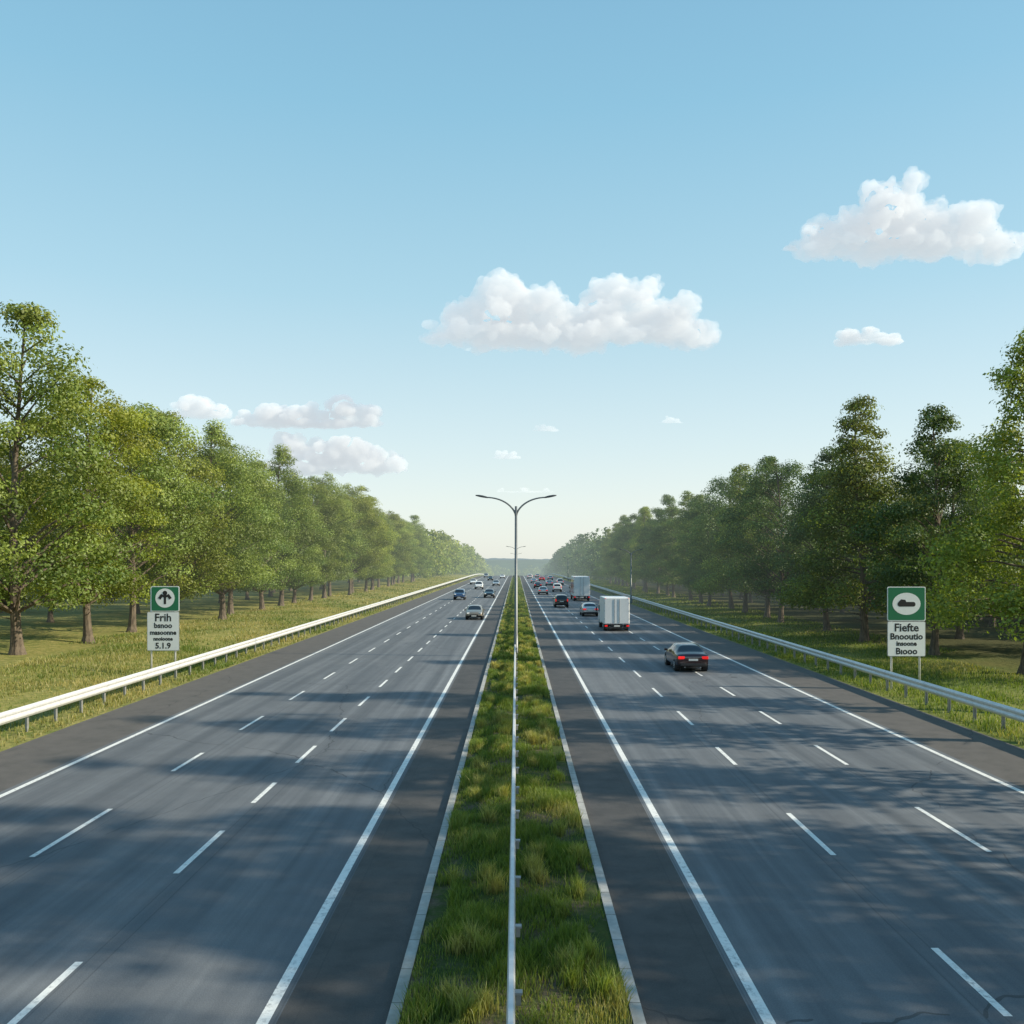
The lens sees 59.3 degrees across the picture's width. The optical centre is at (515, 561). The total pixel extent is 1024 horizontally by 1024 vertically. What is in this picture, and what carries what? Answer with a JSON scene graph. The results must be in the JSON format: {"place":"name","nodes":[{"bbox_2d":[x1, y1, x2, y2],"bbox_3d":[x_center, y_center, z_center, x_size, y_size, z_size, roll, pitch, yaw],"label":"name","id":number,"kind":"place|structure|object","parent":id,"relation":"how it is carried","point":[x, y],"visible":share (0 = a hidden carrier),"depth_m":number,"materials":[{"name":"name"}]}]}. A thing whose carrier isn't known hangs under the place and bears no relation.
{"place":"outdoors","nodes":[
{"label":"outdoors","id":0,"kind":"place"},
{"bbox_2d":[0,576,511,1023],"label":"highway road","id":1,"kind":"structure","parent":0,"point":[215,931],"depth_m":20.04,"materials":[{"name":"grey asphalt"}]},
{"bbox_2d":[453,589,465,599],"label":"suv","id":2,"kind":"object","parent":1,"relation":"on","point":[459,593],"visible":1,"depth_m":142.52,"materials":[{"name":"blue paint"}]},
{"bbox_2d":[464,605,484,619],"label":"car","id":3,"kind":"object","parent":1,"relation":"on","point":[474,610],"visible":1,"depth_m":93.65,"materials":[{"name":"silver paint"}]},
{"bbox_2d":[475,581,483,588],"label":"suv","id":4,"kind":"object","parent":1,"relation":"on","point":[478,584],"visible":1,"depth_m":198.55,"materials":[{"name":"white paint"}]},
{"bbox_2d":[483,589,495,597],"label":"car","id":5,"kind":"object","parent":1,"relation":"on","point":[489,592],"visible":0.98,"depth_m":150.64,"materials":[{"name":"black paint"}]},
{"bbox_2d":[492,580,499,585],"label":"car","id":6,"kind":"object","parent":1,"relation":"on","point":[496,582],"visible":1,"depth_m":225.57,"materials":[{"name":"grey paint"}]},
{"bbox_2d":[0,576,1023,1023],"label":"lane markings","id":7,"kind":"object","parent":1,"relation":"on","point":[340,880],"visible":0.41,"depth_m":19.10,"materials":[{"name":"paint"}]},
{"bbox_2d":[0,574,1023,751],"bbox_3d":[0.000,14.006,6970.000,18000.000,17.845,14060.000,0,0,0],"label":"ground","id":8,"kind":"structure","parent":0,"point":[42,637],"depth_m":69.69,"materials":[{"name":"green plant"}]},
{"bbox_2d":[0,419,66,603],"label":"deciduous tree","id":9,"kind":"object","parent":8,"relation":"on","point":[3,465],"visible":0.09,"depth_m":65.66,"materials":[{"name":"green plant"}]},
{"bbox_2d":[0,468,108,622],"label":"deciduous tree","id":10,"kind":"object","parent":8,"relation":"on","point":[50,618],"visible":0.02,"depth_m":78.26,"materials":[{"name":"green plant"}]},
{"bbox_2d":[0,301,156,654],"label":"deciduous tree","id":11,"kind":"object","parent":8,"relation":"on","point":[30,319],"visible":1,"depth_m":53.18,"materials":[{"name":"green plant"}]},
{"bbox_2d":[2,373,189,643],"bbox_3d":[-29.350,-3.564,62.290,12.320,18.965,12.480,0,-2,-13],"label":"deciduous tree","id":12,"kind":"object","parent":8,"relation":"on","point":[122,419],"visible":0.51,"depth_m":61.74,"materials":[{"name":"green plant"}]},
{"bbox_2d":[83,481,161,601],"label":"deciduous tree","id":13,"kind":"object","parent":8,"relation":"on","point":[106,535],"visible":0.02,"depth_m":117.16,"materials":[{"name":"green plant"}]},
{"bbox_2d":[26,401,235,631],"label":"deciduous tree","id":14,"kind":"object","parent":8,"relation":"on","point":[165,470],"visible":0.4,"depth_m":69.87,"materials":[{"name":"green plant"}]},
{"bbox_2d":[5,563,268,605],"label":"undergrowth","id":15,"kind":"object","parent":8,"relation":"on","point":[43,599],"visible":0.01,"depth_m":114.29,"materials":[{"name":"green plant"}]},
{"bbox_2d":[101,462,180,613],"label":"deciduous tree","id":16,"kind":"object","parent":8,"relation":"on","point":[138,611],"visible":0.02,"depth_m":92.39,"materials":[{"name":"green plant"}]},
{"bbox_2d":[147,586,178,668],"bbox_3d":[-18.350,3.765,46.849,1.680,5.010,0.138,0,0,0],"label":"highway sign","id":17,"kind":"object","parent":8,"relation":"on","point":[162,631],"visible":0.99,"depth_m":46.79,"materials":[{"name":"metal"}]},
{"bbox_2d":[90,410,247,611],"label":"deciduous tree","id":18,"kind":"object","parent":8,"relation":"on","point":[210,545],"visible":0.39,"depth_m":77.34,"materials":[{"name":"green plant"}]},
{"bbox_2d":[144,487,204,588],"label":"deciduous tree","id":19,"kind":"object","parent":8,"relation":"on","point":[169,549],"depth_m":102.89,"materials":[{"name":"green plant"}]},
{"bbox_2d":[168,419,284,619],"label":"deciduous tree","id":20,"kind":"object","parent":8,"relation":"on","point":[212,437],"visible":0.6,"depth_m":85.66,"materials":[{"name":"green plant"}]},
{"bbox_2d":[178,443,293,614],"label":"deciduous tree","id":21,"kind":"object","parent":8,"relation":"on","point":[275,521],"visible":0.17,"depth_m":93.18,"materials":[{"name":"green plant"}]},
{"bbox_2d":[0,574,483,731],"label":"guardrail","id":22,"kind":"object","parent":8,"relation":"on","point":[27,711],"visible":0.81,"depth_m":43.56,"materials":[{"name":"metal"}]},
{"bbox_2d":[245,506,276,599],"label":"deciduous tree","id":23,"kind":"object","parent":8,"relation":"on","point":[247,595],"depth_m":127.26,"materials":[{"name":"green plant"}]},
{"bbox_2d":[225,460,309,610],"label":"deciduous tree","id":24,"kind":"object","parent":8,"relation":"on","point":[260,589],"visible":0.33,"depth_m":102.65,"materials":[{"name":"green plant"}]},
{"bbox_2d":[268,487,298,596],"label":"deciduous tree","id":25,"kind":"object","parent":8,"relation":"on","point":[271,593],"depth_m":140.38,"materials":[{"name":"green plant"}]},
{"bbox_2d":[253,443,332,605],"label":"deciduous tree","id":26,"kind":"object","parent":8,"relation":"on","point":[294,483],"visible":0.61,"depth_m":110.52,"materials":[{"name":"green plant"}]},
{"bbox_2d":[265,489,336,603],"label":"deciduous tree","id":27,"kind":"object","parent":8,"relation":"on","point":[295,585],"visible":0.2,"depth_m":118.32,"materials":[{"name":"green plant"}]},
{"bbox_2d":[276,480,349,600],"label":"deciduous tree","id":28,"kind":"object","parent":8,"relation":"on","point":[319,494],"visible":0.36,"depth_m":127.34,"materials":[{"name":"green plant"}]},
{"bbox_2d":[293,471,365,597],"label":"deciduous tree","id":29,"kind":"object","parent":8,"relation":"on","point":[331,488],"visible":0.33,"depth_m":135.12,"materials":[{"name":"green plant"}]},
{"bbox_2d":[317,494,370,595],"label":"deciduous tree","id":30,"kind":"object","parent":8,"relation":"on","point":[351,537],"visible":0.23,"depth_m":143.78,"materials":[{"name":"green plant"}]},
{"bbox_2d":[321,495,391,594],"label":"deciduous tree","id":31,"kind":"object","parent":8,"relation":"on","point":[370,522],"visible":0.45,"depth_m":150.97,"materials":[{"name":"green plant"}]},
{"bbox_2d":[326,483,386,592],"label":"deciduous tree","id":32,"kind":"object","parent":8,"relation":"on","point":[352,492],"visible":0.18,"depth_m":159.77,"materials":[{"name":"green plant"}]},
{"bbox_2d":[349,501,394,591],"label":"deciduous tree","id":33,"kind":"object","parent":8,"relation":"on","point":[378,573],"visible":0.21,"depth_m":167.51,"materials":[{"name":"green plant"}]},
{"bbox_2d":[363,509,395,578],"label":"deciduous tree","id":34,"kind":"object","parent":8,"relation":"on","point":[389,552],"visible":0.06,"depth_m":185.12,"materials":[{"name":"green plant"}]},
{"bbox_2d":[362,496,399,589],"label":"deciduous tree","id":35,"kind":"object","parent":8,"relation":"on","point":[376,509],"visible":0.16,"depth_m":176.12,"materials":[{"name":"green plant"}]},
{"bbox_2d":[362,516,409,586],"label":"deciduous tree","id":36,"kind":"object","parent":8,"relation":"on","point":[395,547],"visible":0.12,"depth_m":194.09,"materials":[{"name":"green plant"}]},
{"bbox_2d":[380,509,412,585],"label":"deciduous tree","id":37,"kind":"object","parent":8,"relation":"on","point":[398,526],"visible":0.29,"depth_m":201.74,"materials":[{"name":"green plant"}]},
{"bbox_2d":[389,523,415,584],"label":"deciduous tree","id":38,"kind":"object","parent":8,"relation":"on","point":[401,564],"visible":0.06,"depth_m":212.22,"materials":[{"name":"green plant"}]},
{"bbox_2d":[390,514,417,584],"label":"deciduous tree","id":39,"kind":"object","parent":8,"relation":"on","point":[409,565],"visible":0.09,"depth_m":219.51,"materials":[{"name":"green plant"}]},
{"bbox_2d":[402,527,421,582],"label":"deciduous tree","id":40,"kind":"object","parent":8,"relation":"on","point":[416,569],"visible":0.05,"depth_m":237.32,"materials":[{"name":"green plant"}]},
{"bbox_2d":[397,518,429,583],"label":"deciduous tree","id":41,"kind":"object","parent":8,"relation":"on","point":[409,526],"visible":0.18,"depth_m":227.55,"materials":[{"name":"green plant"}]},
{"bbox_2d":[406,520,430,581],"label":"deciduous tree","id":42,"kind":"object","parent":8,"relation":"on","point":[422,562],"visible":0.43,"depth_m":245.10,"materials":[{"name":"green plant"}]},
{"bbox_2d":[346,528,493,579],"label":"distant trees","id":43,"kind":"object","parent":8,"relation":"on","point":[450,556],"visible":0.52,"depth_m":348.94,"materials":[{"name":"green plant"}]},
{"bbox_2d":[409,515,436,580],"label":"deciduous tree","id":44,"kind":"object","parent":8,"relation":"on","point":[415,517],"visible":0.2,"depth_m":254.30,"materials":[{"name":"green plant"}]},
{"bbox_2d":[386,575,512,1023],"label":"kerb","id":45,"kind":"structure","parent":8,"relation":"on","point":[407,967],"depth_m":16.01,"materials":[{"name":"concrete"}]},
{"bbox_2d":[489,565,541,575],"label":"distant trees","id":46,"kind":"object","parent":8,"relation":"on","point":[496,571],"visible":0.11,"depth_m":911.32,"materials":[{"name":"green plant"}]},
{"bbox_2d":[396,575,634,1023],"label":"median strip","id":47,"kind":"object","parent":8,"relation":"on","point":[437,906],"visible":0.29,"depth_m":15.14,"materials":[{"name":"plant"}]},
{"bbox_2d":[506,644,522,1023],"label":"median guardrail","id":48,"kind":"object","parent":47,"relation":"on","point":[512,992],"visible":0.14,"depth_m":14.74,"materials":[{"name":"silver metal"}]},
{"bbox_2d":[475,495,556,651],"bbox_3d":[0.000,0.923,57.000,5.135,10.354,0.450,0,0,0],"label":"street lamp","id":49,"kind":"object","parent":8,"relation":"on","point":[515,511],"visible":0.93,"depth_m":56.92,"materials":[{"name":"metal"}]},
{"bbox_2d":[519,575,645,1023],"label":"kerb","id":50,"kind":"structure","parent":8,"relation":"on","point":[636,1012],"depth_m":16.31,"materials":[{"name":"concrete"}]},
{"bbox_2d":[540,527,624,580],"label":"distant trees","id":51,"kind":"object","parent":8,"relation":"on","point":[583,560],"visible":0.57,"depth_m":357.71,"materials":[{"name":"green plant"}]},
{"bbox_2d":[591,528,611,582],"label":"conifer tree","id":52,"kind":"object","parent":8,"relation":"on","point":[603,545],"visible":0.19,"depth_m":259.42,"materials":[{"name":"green plant"}]},
{"bbox_2d":[592,522,621,583],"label":"conifer tree","id":53,"kind":"object","parent":8,"relation":"on","point":[606,549],"visible":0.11,"depth_m":251.01,"materials":[{"name":"green plant"}]},
{"bbox_2d":[597,524,621,584],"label":"conifer tree","id":54,"kind":"object","parent":8,"relation":"on","point":[599,573],"visible":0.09,"depth_m":241.37,"materials":[{"name":"green plant"}]},
{"bbox_2d":[601,514,627,585],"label":"conifer tree","id":55,"kind":"object","parent":8,"relation":"on","point":[607,565],"visible":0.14,"depth_m":231.69,"materials":[{"name":"green plant"}]},
{"bbox_2d":[602,516,632,586],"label":"deciduous tree","id":56,"kind":"object","parent":8,"relation":"on","point":[623,522],"visible":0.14,"depth_m":223.13,"materials":[{"name":"green plant"}]},
{"bbox_2d":[605,522,633,587],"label":"deciduous tree","id":57,"kind":"object","parent":8,"relation":"on","point":[613,546],"visible":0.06,"depth_m":213.06,"materials":[{"name":"green plant"}]},
{"bbox_2d":[607,513,642,588],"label":"deciduous tree","id":58,"kind":"object","parent":8,"relation":"on","point":[625,536],"visible":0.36,"depth_m":202.72,"materials":[{"name":"green plant"}]},
{"bbox_2d":[620,549,641,602],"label":"street lamp","id":59,"kind":"object","parent":8,"relation":"on","point":[630,575],"visible":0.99,"depth_m":130.94,"materials":[{"name":"metal"}]},
{"bbox_2d":[615,506,654,591],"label":"tree","id":60,"kind":"object","parent":8,"relation":"on","point":[645,510],"visible":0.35,"depth_m":183.57,"materials":[{"name":"green plant"}]},
{"bbox_2d":[619,510,655,590],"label":"deciduous tree","id":61,"kind":"object","parent":8,"relation":"on","point":[628,544],"visible":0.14,"depth_m":192.78,"materials":[{"name":"green plant"}]},
{"bbox_2d":[630,507,683,593],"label":"deciduous tree","id":62,"kind":"object","parent":8,"relation":"on","point":[646,542],"visible":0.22,"depth_m":173.19,"materials":[{"name":"green plant"}]},
{"bbox_2d":[634,493,686,595],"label":"deciduous tree","id":63,"kind":"object","parent":8,"relation":"on","point":[667,500],"visible":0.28,"depth_m":163.76,"materials":[{"name":"green plant"}]},
{"bbox_2d":[640,506,686,597],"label":"deciduous tree","id":64,"kind":"object","parent":8,"relation":"on","point":[665,531],"visible":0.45,"depth_m":153.63,"materials":[{"name":"green plant"}]},
{"bbox_2d":[654,490,706,599],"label":"conifer tree","id":65,"kind":"object","parent":8,"relation":"on","point":[674,524],"visible":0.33,"depth_m":143.60,"materials":[{"name":"green plant"}]},
{"bbox_2d":[664,493,715,602],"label":"deciduous tree","id":66,"kind":"object","parent":8,"relation":"on","point":[675,562],"visible":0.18,"depth_m":134.79,"materials":[{"name":"green plant"}]},
{"bbox_2d":[668,493,732,605],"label":"deciduous tree","id":67,"kind":"object","parent":8,"relation":"on","point":[688,569],"visible":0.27,"depth_m":125.88,"materials":[{"name":"green plant"}]},
{"bbox_2d":[686,472,764,608],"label":"deciduous tree","id":68,"kind":"object","parent":8,"relation":"on","point":[720,485],"visible":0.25,"depth_m":115.89,"materials":[{"name":"green plant"}]},
{"bbox_2d":[686,463,780,613],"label":"conifer tree","id":69,"kind":"object","parent":8,"relation":"on","point":[703,587],"visible":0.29,"depth_m":107.75,"materials":[{"name":"green plant"}]},
{"bbox_2d":[733,549,759,602],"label":"deciduous tree","id":70,"kind":"object","parent":8,"relation":"on","point":[750,599],"depth_m":133.29,"materials":[{"name":"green plant"}]},
{"bbox_2d":[716,455,814,617],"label":"deciduous tree","id":71,"kind":"object","parent":8,"relation":"on","point":[748,582],"visible":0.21,"depth_m":98.50,"materials":[{"name":"green plant"}]},
{"bbox_2d":[707,456,833,622],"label":"deciduous tree","id":72,"kind":"object","parent":8,"relation":"on","point":[756,504],"visible":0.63,"depth_m":89.88,"materials":[{"name":"green plant"}]},
{"bbox_2d":[544,574,1023,731],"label":"guardrail","id":73,"kind":"object","parent":8,"relation":"on","point":[1001,710],"visible":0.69,"depth_m":43.92,"materials":[{"name":"metal"}]},
{"bbox_2d":[562,578,1023,745],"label":"roadside grass","id":74,"kind":"structure","parent":8,"relation":"on","point":[996,723],"depth_m":53.84,"materials":[{"name":"green plant"}]},
{"bbox_2d":[767,446,893,630],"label":"deciduous tree","id":75,"kind":"object","parent":8,"relation":"on","point":[826,457],"visible":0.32,"depth_m":80.11,"materials":[{"name":"green plant"}]},
{"bbox_2d":[807,525,853,612],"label":"deciduous tree","id":76,"kind":"object","parent":8,"relation":"on","point":[841,611],"visible":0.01,"depth_m":103.98,"materials":[{"name":"green plant"}]},
{"bbox_2d":[826,502,889,620],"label":"conifer tree","id":77,"kind":"object","parent":8,"relation":"on","point":[843,575],"depth_m":91.79,"materials":[{"name":"green plant"}]},
{"bbox_2d":[769,394,957,641],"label":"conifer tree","id":78,"kind":"object","parent":8,"relation":"on","point":[853,474],"visible":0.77,"depth_m":68.67,"materials":[{"name":"green plant"}]},
{"bbox_2d":[720,564,1023,626],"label":"undergrowth","id":79,"kind":"object","parent":8,"relation":"on","point":[1016,619],"depth_m":88.15,"materials":[{"name":"green plant"}]},
{"bbox_2d":[887,587,925,691],"bbox_3d":[18.350,3.753,42.349,1.800,5.187,0.138,0,0,0],"label":"highway sign","id":80,"kind":"object","parent":8,"relation":"on","point":[906,622],"visible":0.99,"depth_m":42.29,"materials":[{"name":"metal"}]},
{"bbox_2d":[867,475,969,609],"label":"conifer tree","id":81,"kind":"object","parent":8,"relation":"on","point":[915,532],"visible":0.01,"depth_m":79.67,"materials":[{"name":"green plant"}]},
{"bbox_2d":[839,402,1022,654],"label":"deciduous tree","id":82,"kind":"object","parent":8,"relation":"on","point":[938,421],"visible":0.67,"depth_m":58.81,"materials":[{"name":"green plant"}]},
{"bbox_2d":[906,440,1023,638],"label":"deciduous tree","id":83,"kind":"object","parent":8,"relation":"on","point":[959,634],"visible":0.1,"depth_m":68.28,"materials":[{"name":"green plant"}]},
{"bbox_2d":[912,326,1023,674],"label":"tree","id":84,"kind":"object","parent":8,"relation":"on","point":[1007,605],"visible":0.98,"depth_m":49.34,"materials":[{"name":"green plant"}]},
{"bbox_2d":[940,486,1023,619],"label":"deciduous tree","id":85,"kind":"object","parent":8,"relation":"on","point":[950,508],"visible":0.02,"depth_m":92.78,"materials":[{"name":"green plant"}]},
{"bbox_2d":[961,460,1023,626],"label":"conifer tree","id":86,"kind":"object","parent":8,"relation":"on","point":[991,623],"visible":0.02,"depth_m":83.51,"materials":[{"name":"green plant"}]},
{"bbox_2d":[978,487,1023,610],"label":"tree","id":87,"kind":"object","parent":8,"relation":"on","point":[1003,565],"visible":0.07,"depth_m":61.30,"materials":[{"name":"green plant"}]},
{"bbox_2d":[0,0,1023,558],"label":"sky","id":88,"kind":"structure","parent":0,"point":[607,258],"materials":[{"name":"blue"}]},
{"bbox_2d":[484,558,549,559],"bbox_3d":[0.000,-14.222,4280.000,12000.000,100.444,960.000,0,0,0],"label":"distant hills","id":89,"kind":"structure","parent":0,"point":[513,559],"depth_m":4310.90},
{"bbox_2d":[485,560,1022,573],"bbox_3d":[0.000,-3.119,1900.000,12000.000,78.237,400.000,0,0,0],"label":"distant hills","id":90,"kind":"structure","parent":0,"point":[521,564],"depth_m":1824.70,"materials":[{"name":"green plant"}]},
{"bbox_2d":[520,576,1023,1023],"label":"highway road","id":91,"kind":"structure","parent":0,"point":[877,907],"depth_m":19.89,"materials":[{"name":"grey asphalt"}]},
{"bbox_2d":[533,582,541,587],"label":"car","id":92,"kind":"object","parent":91,"relation":"on","point":[537,584],"visible":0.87,"depth_m":205.04,"materials":[{"name":"black paint"}]},
{"bbox_2d":[538,586,547,594],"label":"car","id":93,"kind":"object","parent":91,"relation":"on","point":[542,589],"visible":1,"depth_m":165.14,"materials":[{"name":"grey paint"}]},
{"bbox_2d":[545,580,552,585],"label":"car","id":94,"kind":"object","parent":91,"relation":"on","point":[548,582],"visible":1,"depth_m":226.17,"materials":[{"name":"grey paint"}]},
{"bbox_2d":[552,583,561,591],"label":"suv","id":95,"kind":"object","parent":91,"relation":"on","point":[556,586],"visible":0.99,"depth_m":180.04,"materials":[{"name":"white paint"}]},
{"bbox_2d":[556,579,563,584],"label":"suv","id":96,"kind":"object","parent":91,"relation":"on","point":[560,581],"visible":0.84,"depth_m":232.11,"materials":[{"name":"white paint"}]},
{"bbox_2d":[552,594,568,606],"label":"suv","id":97,"kind":"object","parent":91,"relation":"on","point":[560,599],"visible":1,"depth_m":118.11,"materials":[{"name":"black paint"}]},
{"bbox_2d":[569,576,589,600],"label":"box truck","id":98,"kind":"object","parent":91,"relation":"on","point":[579,586],"visible":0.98,"depth_m":137.96,"materials":[{"name":"white paint"}]},
{"bbox_2d":[579,602,597,615],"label":"car","id":99,"kind":"object","parent":91,"relation":"on","point":[588,608],"visible":0.88,"depth_m":99.28,"materials":[{"name":"grey paint"}]},
{"bbox_2d":[596,596,629,630],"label":"delivery van","id":100,"kind":"object","parent":91,"relation":"on","point":[613,612],"visible":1,"depth_m":77.96,"materials":[{"name":"white metal"}]},
{"bbox_2d":[664,642,707,670],"bbox_3d":[9.620,5.287,51.099,2.200,1.491,4.711,0,0,0],"label":"car","id":101,"kind":"object","parent":91,"relation":"on","point":[678,655],"visible":1,"depth_m":49.31,"materials":[{"name":"black paint"}]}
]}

